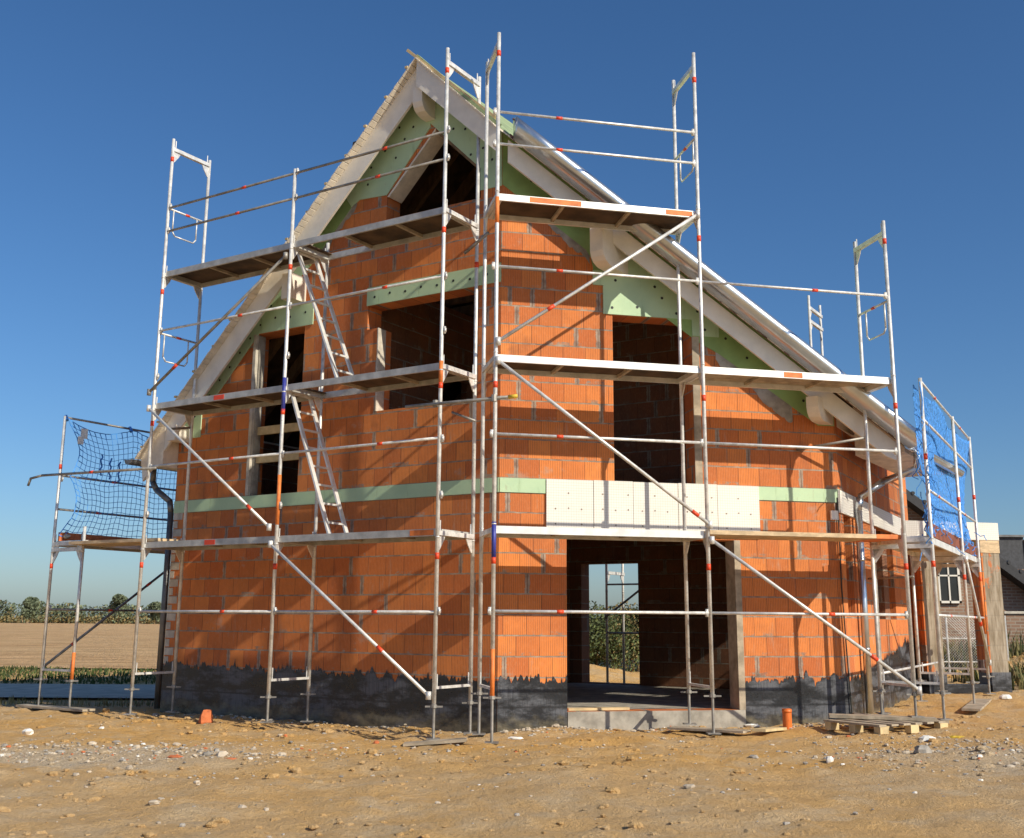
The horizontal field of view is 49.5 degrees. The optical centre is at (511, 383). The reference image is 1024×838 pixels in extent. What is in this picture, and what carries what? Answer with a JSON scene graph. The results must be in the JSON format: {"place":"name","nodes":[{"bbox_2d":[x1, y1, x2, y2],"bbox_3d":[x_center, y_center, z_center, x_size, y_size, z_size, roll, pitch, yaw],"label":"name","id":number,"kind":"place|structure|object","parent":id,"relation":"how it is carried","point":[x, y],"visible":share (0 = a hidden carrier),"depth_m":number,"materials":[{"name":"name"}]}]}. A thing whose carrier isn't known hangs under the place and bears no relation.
{"place":"outdoors","nodes":[
{"label":"outdoors","id":0,"kind":"place"},
{"bbox_2d":[0,683,154,697],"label":"road","id":1,"kind":"structure","parent":0,"point":[81,690],"depth_m":20.64,"materials":[{"name":"grey asphalt"}]},
{"bbox_2d":[0,665,155,706],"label":"grass","id":2,"kind":"structure","parent":0,"point":[8,671],"depth_m":25.00,"materials":[{"name":"green plant"}]},
{"bbox_2d":[0,620,165,668],"bbox_3d":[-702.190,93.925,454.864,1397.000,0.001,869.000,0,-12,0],"label":"field","id":3,"kind":"structure","parent":0,"point":[105,645],"depth_m":55.83,"materials":[{"name":"brown soil"}]},
{"bbox_2d":[21,596,39,622],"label":"tree","id":4,"kind":"object","parent":3,"relation":"on","point":[31,605],"visible":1,"depth_m":278.63,"materials":[{"name":"green plant"}]},
{"bbox_2d":[108,593,131,623],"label":"tree","id":5,"kind":"object","parent":3,"relation":"on","point":[118,599],"visible":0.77,"depth_m":276.65,"materials":[{"name":"green plant"}]},
{"bbox_2d":[148,601,160,623],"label":"tree","id":6,"kind":"object","parent":3,"relation":"on","point":[156,605],"visible":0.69,"depth_m":274.68,"materials":[{"name":"green plant"}]},
{"bbox_2d":[0,618,1023,837],"bbox_3d":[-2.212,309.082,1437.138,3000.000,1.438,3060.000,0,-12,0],"label":"ground","id":7,"kind":"structure","parent":0,"point":[992,808],"depth_m":9.19,"materials":[{"name":"soil"}]},
{"bbox_2d":[22,728,33,734],"bbox_3d":[-5.776,4.170,13.246,0.128,0.094,0.141,0,-12,0],"label":"stone","id":8,"kind":"object","parent":7,"relation":"on","point":[28,731],"visible":0.95,"depth_m":13.21,"materials":[{"name":"white stone"}]},
{"bbox_2d":[16,704,94,711],"bbox_3d":[-6.796,4.823,16.497,1.501,0.035,0.240,-7,-14,30],"label":"loose plank","id":9,"kind":"object","parent":7,"relation":"on","point":[66,708],"visible":1,"depth_m":16.38,"materials":[{"name":"wood"}]},
{"bbox_2d":[0,600,167,623],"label":"woodland","id":10,"kind":"object","parent":7,"relation":"on","point":[7,614],"visible":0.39,"depth_m":289.89,"materials":[{"name":"green plant"}]},
{"bbox_2d":[34,416,178,706],"bbox_3d":[-4.735,3.026,18.659,2.704,4.454,5.444,-7,-14,32],"label":"scaffold","id":11,"kind":"object","parent":7,"relation":"on","point":[79,544],"visible":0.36,"depth_m":17.23,"materials":[{"name":"silver metal"}]},
{"bbox_2d":[63,531,70,538],"bbox_3d":[-6.990,2.384,17.406,0.107,0.127,0.198,8,-14,-31],"label":"mortar lump","id":12,"kind":"object","parent":11,"relation":"on","point":[66,536],"visible":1,"depth_m":17.34,"materials":[{"name":"concrete"}]},
{"bbox_2d":[59,415,175,537],"bbox_3d":[-5.739,1.912,19.590,0.150,1.951,5.121,-7,-14,32],"label":"safety net","id":13,"kind":"object","parent":11,"relation":"hanging from","point":[83,435],"visible":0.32,"depth_m":18.17,"materials":[{"name":"fabric"}]},
{"bbox_2d":[168,755,182,757],"bbox_3d":[-3.299,3.662,10.886,0.164,0.026,0.091,0,-12,0],"label":"brick shard","id":14,"kind":"object","parent":7,"relation":"on","point":[174,756],"visible":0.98,"depth_m":10.85,"materials":[{"name":"brick"}]},
{"bbox_2d":[198,709,212,723],"bbox_3d":[-4.020,4.417,14.589,0.195,0.247,0.220,7,-14,-29],"label":"broken brick","id":15,"kind":"object","parent":7,"relation":"on","point":[206,716],"visible":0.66,"depth_m":14.52,"materials":[{"name":"brick"}]},
{"bbox_2d":[215,751,228,756],"bbox_3d":[-2.907,3.723,11.120,0.127,0.080,0.128,5,-13,-22],"label":"stone","id":16,"kind":"object","parent":7,"relation":"on","point":[222,753],"visible":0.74,"depth_m":11.08,"materials":[{"name":"white stone"}]},
{"bbox_2d":[27,47,488,739],"bbox_3d":[-3.799,0.312,15.633,8.326,8.504,0.937,-7,-14,32],"label":"scaffold","id":17,"kind":"object","parent":7,"relation":"on","point":[443,221],"visible":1,"depth_m":14.78,"materials":[{"name":"silver metal"}]},
{"bbox_2d":[291,393,348,533],"bbox_3d":[-2.563,1.016,14.689,0.824,2.010,0.412,-7,-14,32],"label":"ladder","id":18,"kind":"object","parent":17,"relation":"on","point":[312,469],"visible":0.82,"depth_m":14.64,"materials":[{"name":"metal"}]},
{"bbox_2d":[297,252,353,377],"bbox_3d":[-2.540,-0.940,15.103,0.884,2.010,0.412,-7,-14,32],"label":"ladder","id":19,"kind":"object","parent":17,"relation":"attached to","point":[320,319],"visible":0.83,"depth_m":15.07,"materials":[{"name":"metal"}]},
{"bbox_2d":[403,737,466,745],"bbox_3d":[-0.852,3.983,12.323,0.697,0.085,0.200,0,-12,2],"label":"loose plank","id":20,"kind":"object","parent":7,"relation":"on","point":[437,741],"visible":1,"depth_m":12.23,"materials":[{"name":"beige wood"}]},
{"bbox_2d":[0,652,1023,837],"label":"soil clods","id":21,"kind":"object","parent":7,"relation":"on","point":[212,822],"visible":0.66,"depth_m":9.99,"materials":[{"name":"brown soil"}]},
{"bbox_2d":[508,736,522,738],"bbox_3d":[0.048,4.025,12.581,0.215,0.034,0.110,0,-12,0],"label":"mortar lump","id":22,"kind":"object","parent":7,"relation":"on","point":[511,737],"visible":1,"depth_m":12.54,"materials":[{"name":"white stone"}]},
{"bbox_2d":[124,49,1011,733],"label":"unfinished house","id":23,"kind":"structure","parent":7,"relation":"on","point":[802,667],"depth_m":14.90,"materials":[{"name":"brick"}]},
{"bbox_2d":[567,707,629,710],"bbox_3d":[1.062,4.025,13.717,0.802,0.030,0.100,4,-13,-16],"label":"loose plank","id":24,"kind":"object","parent":23,"relation":"on","point":[596,708],"visible":0.86,"depth_m":13.69,"materials":[{"name":"beige wood"}]},
{"bbox_2d":[589,601,630,666],"bbox_3d":[1.696,6.872,30.061,2.730,1.977,3.057,-5,-13,23],"label":"bush","id":25,"kind":"object","parent":7,"relation":"on","point":[600,636],"visible":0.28,"depth_m":29.60,"materials":[{"name":"green plant"}]},
{"bbox_2d":[589,606,639,671],"bbox_3d":[2.487,7.120,30.836,2.406,1.836,2.811,4,-13,-16],"label":"bush","id":26,"kind":"object","parent":7,"relation":"on","point":[628,628],"visible":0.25,"depth_m":30.39,"materials":[{"name":"green plant"}]},
{"bbox_2d":[608,601,639,670],"bbox_3d":[3.275,7.229,31.734,1.892,1.941,2.388,-2,-12,12],"label":"bush","id":27,"kind":"object","parent":7,"relation":"on","point":[634,618],"visible":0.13,"depth_m":31.36,"materials":[{"name":"green plant"}]},
{"bbox_2d":[405,32,924,743],"bbox_3d":[1.794,-0.036,13.893,6.210,8.514,1.288,3,-12,-13],"label":"scaffold","id":28,"kind":"object","parent":7,"relation":"on","point":[675,222],"visible":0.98,"depth_m":13.62,"materials":[{"name":"silver metal"}]},
{"bbox_2d":[667,726,750,732],"bbox_3d":[2.285,4.033,12.922,0.956,0.035,0.220,-8,-15,34],"label":"loose plank","id":29,"kind":"object","parent":7,"relation":"on","point":[707,729],"visible":0.93,"depth_m":12.87,"materials":[{"name":"beige wood"}]},
{"bbox_2d":[604,295,823,682],"bbox_3d":[3.755,2.188,20.724,4.246,7.130,0.819,-7,-14,32],"label":"scaffold","id":30,"kind":"object","parent":7,"relation":"on","point":[811,310],"visible":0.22,"depth_m":20.94,"materials":[{"name":"silver metal"}]},
{"bbox_2d":[745,723,759,726],"bbox_3d":[3.019,4.301,13.942,0.216,0.046,0.120,0,-12,0],"label":"mortar lump","id":31,"kind":"object","parent":7,"relation":"on","point":[751,725],"visible":0.98,"depth_m":13.90,"materials":[{"name":"white stone"}]},
{"bbox_2d":[752,727,786,731],"bbox_3d":[3.014,4.048,12.981,0.160,0.079,0.924,-6,-14,27],"label":"loose plank","id":32,"kind":"object","parent":7,"relation":"on","point":[767,729],"visible":1,"depth_m":12.77,"materials":[{"name":"beige wood"}]},
{"bbox_2d":[782,708,791,728],"bbox_3d":[3.386,4.144,13.653,0.120,0.270,0.120,0,-12,0],"label":"drain pipe","id":33,"kind":"object","parent":7,"relation":"on","point":[787,716],"visible":0.85,"depth_m":13.62,"materials":[{"name":"plastic"}]},
{"bbox_2d":[826,756,833,762],"bbox_3d":[2.963,3.523,10.365,0.064,0.077,0.065,4,-13,-15],"label":"mortar lump","id":34,"kind":"object","parent":7,"relation":"on","point":[829,759],"visible":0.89,"depth_m":10.34,"materials":[{"name":"white stone"}]},
{"bbox_2d":[823,718,947,734],"bbox_3d":[4.436,4.060,13.176,1.200,0.112,0.830,8,-14,-32],"label":"pallet","id":35,"kind":"object","parent":7,"relation":"on","point":[878,725],"visible":0.79,"depth_m":12.91,"materials":[{"name":"grey wood"}]},
{"bbox_2d":[829,713,936,721],"bbox_3d":[4.434,4.004,13.300,1.221,0.047,0.220,-2,-12,13],"label":"loose plank","id":36,"kind":"object","parent":35,"relation":"on","point":[862,716],"visible":1,"depth_m":13.23,"materials":[{"name":"brown wood"}]},
{"bbox_2d":[852,713,948,723],"bbox_3d":[4.742,4.092,13.563,1.095,0.090,0.240,-1,-12,8],"label":"loose plank","id":37,"kind":"object","parent":35,"relation":"on","point":[946,721],"visible":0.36,"depth_m":13.62,"materials":[{"name":"brown wood"}]},
{"bbox_2d":[913,745,931,753],"bbox_3d":[4.005,3.597,10.852,0.175,0.120,0.172,0,-12,0],"label":"stone","id":38,"kind":"object","parent":7,"relation":"on","point":[922,748],"visible":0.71,"depth_m":10.80,"materials":[{"name":"white stone"}]},
{"bbox_2d":[919,735,934,741],"bbox_3d":[4.525,3.876,12.075,0.189,0.080,0.139,0,-12,0],"label":"mortar lump","id":39,"kind":"object","parent":7,"relation":"on","point":[925,738],"visible":0.72,"depth_m":12.05,"materials":[{"name":"white stone"}]},
{"bbox_2d":[868,378,995,719],"bbox_3d":[6.037,2.546,16.372,1.241,4.244,5.403,-6,-14,28],"label":"scaffold","id":40,"kind":"object","parent":7,"relation":"on","point":[939,551],"visible":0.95,"depth_m":16.20,"materials":[{"name":"galvanised steel"},{"name":"wood plank"},{"name":"aluminium"}]},
{"bbox_2d":[912,382,986,560],"bbox_3d":[6.441,1.574,16.256,0.482,2.270,5.400,-6,-14,29],"label":"safety net","id":41,"kind":"object","parent":40,"relation":"hanging from","point":[934,439],"visible":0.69,"depth_m":15.99,"materials":[{"name":"fabric"}]},
{"bbox_2d":[906,489,1023,651],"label":"brick house","id":42,"kind":"structure","parent":7,"relation":"on","point":[951,591],"depth_m":29.45,"materials":[{"name":"brick"}]},
{"bbox_2d":[938,563,961,602],"bbox_3d":[11.604,5.119,29.546,0.600,1.450,0.090,0,-12,0],"label":"window","id":43,"kind":"structure","parent":42,"relation":"in","point":[948,577],"depth_m":29.47,"materials":[{"name":"white paint"}]},
{"bbox_2d":[941,616,1008,671],"bbox_3d":[9.858,5.878,24.323,2.043,1.550,0.042,0,-12,0],"label":"wire fence","id":44,"kind":"object","parent":7,"relation":"on","point":[948,646],"visible":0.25,"depth_m":24.35,"materials":[{"name":"silver metal"}]},
{"bbox_2d":[962,698,990,710],"bbox_3d":[6.747,4.661,16.098,0.240,0.065,1.801,-6,-14,27],"label":"loose plank","id":45,"kind":"object","parent":7,"relation":"on","point":[979,704],"visible":0.86,"depth_m":15.80,"materials":[{"name":"brown wood"}]},
{"bbox_2d":[943,626,1023,690],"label":"tall grass","id":46,"kind":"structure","parent":7,"relation":"on","point":[1016,648],"depth_m":24.85,"materials":[{"name":"green plant"}]},
{"bbox_2d":[999,694,1011,699],"bbox_3d":[7.606,4.845,17.109,0.166,0.091,0.171,-11,-17,42],"label":"mortar lump","id":47,"kind":"object","parent":7,"relation":"on","point":[1005,696],"visible":0.85,"depth_m":17.07,"materials":[{"name":"white stone"}]},
{"bbox_2d":[999,535,1023,573],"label":"roof","id":48,"kind":"structure","parent":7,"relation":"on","point":[1011,547],"depth_m":35.89,"materials":[{"name":"stone"}]},
{"bbox_2d":[1004,611,1023,654],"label":"garden wall","id":49,"kind":"structure","parent":7,"relation":"on","point":[1014,620],"depth_m":27.29,"materials":[{"name":"brick"}]},
{"bbox_2d":[0,710,1023,837],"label":"gravel","id":50,"kind":"structure","parent":0,"point":[216,750],"depth_m":11.44,"materials":[{"name":"grey gravel"}]},
{"bbox_2d":[0,0,1023,617],"label":"sky","id":51,"kind":"structure","parent":0,"point":[820,123],"materials":[{"name":"blue"}]}
]}

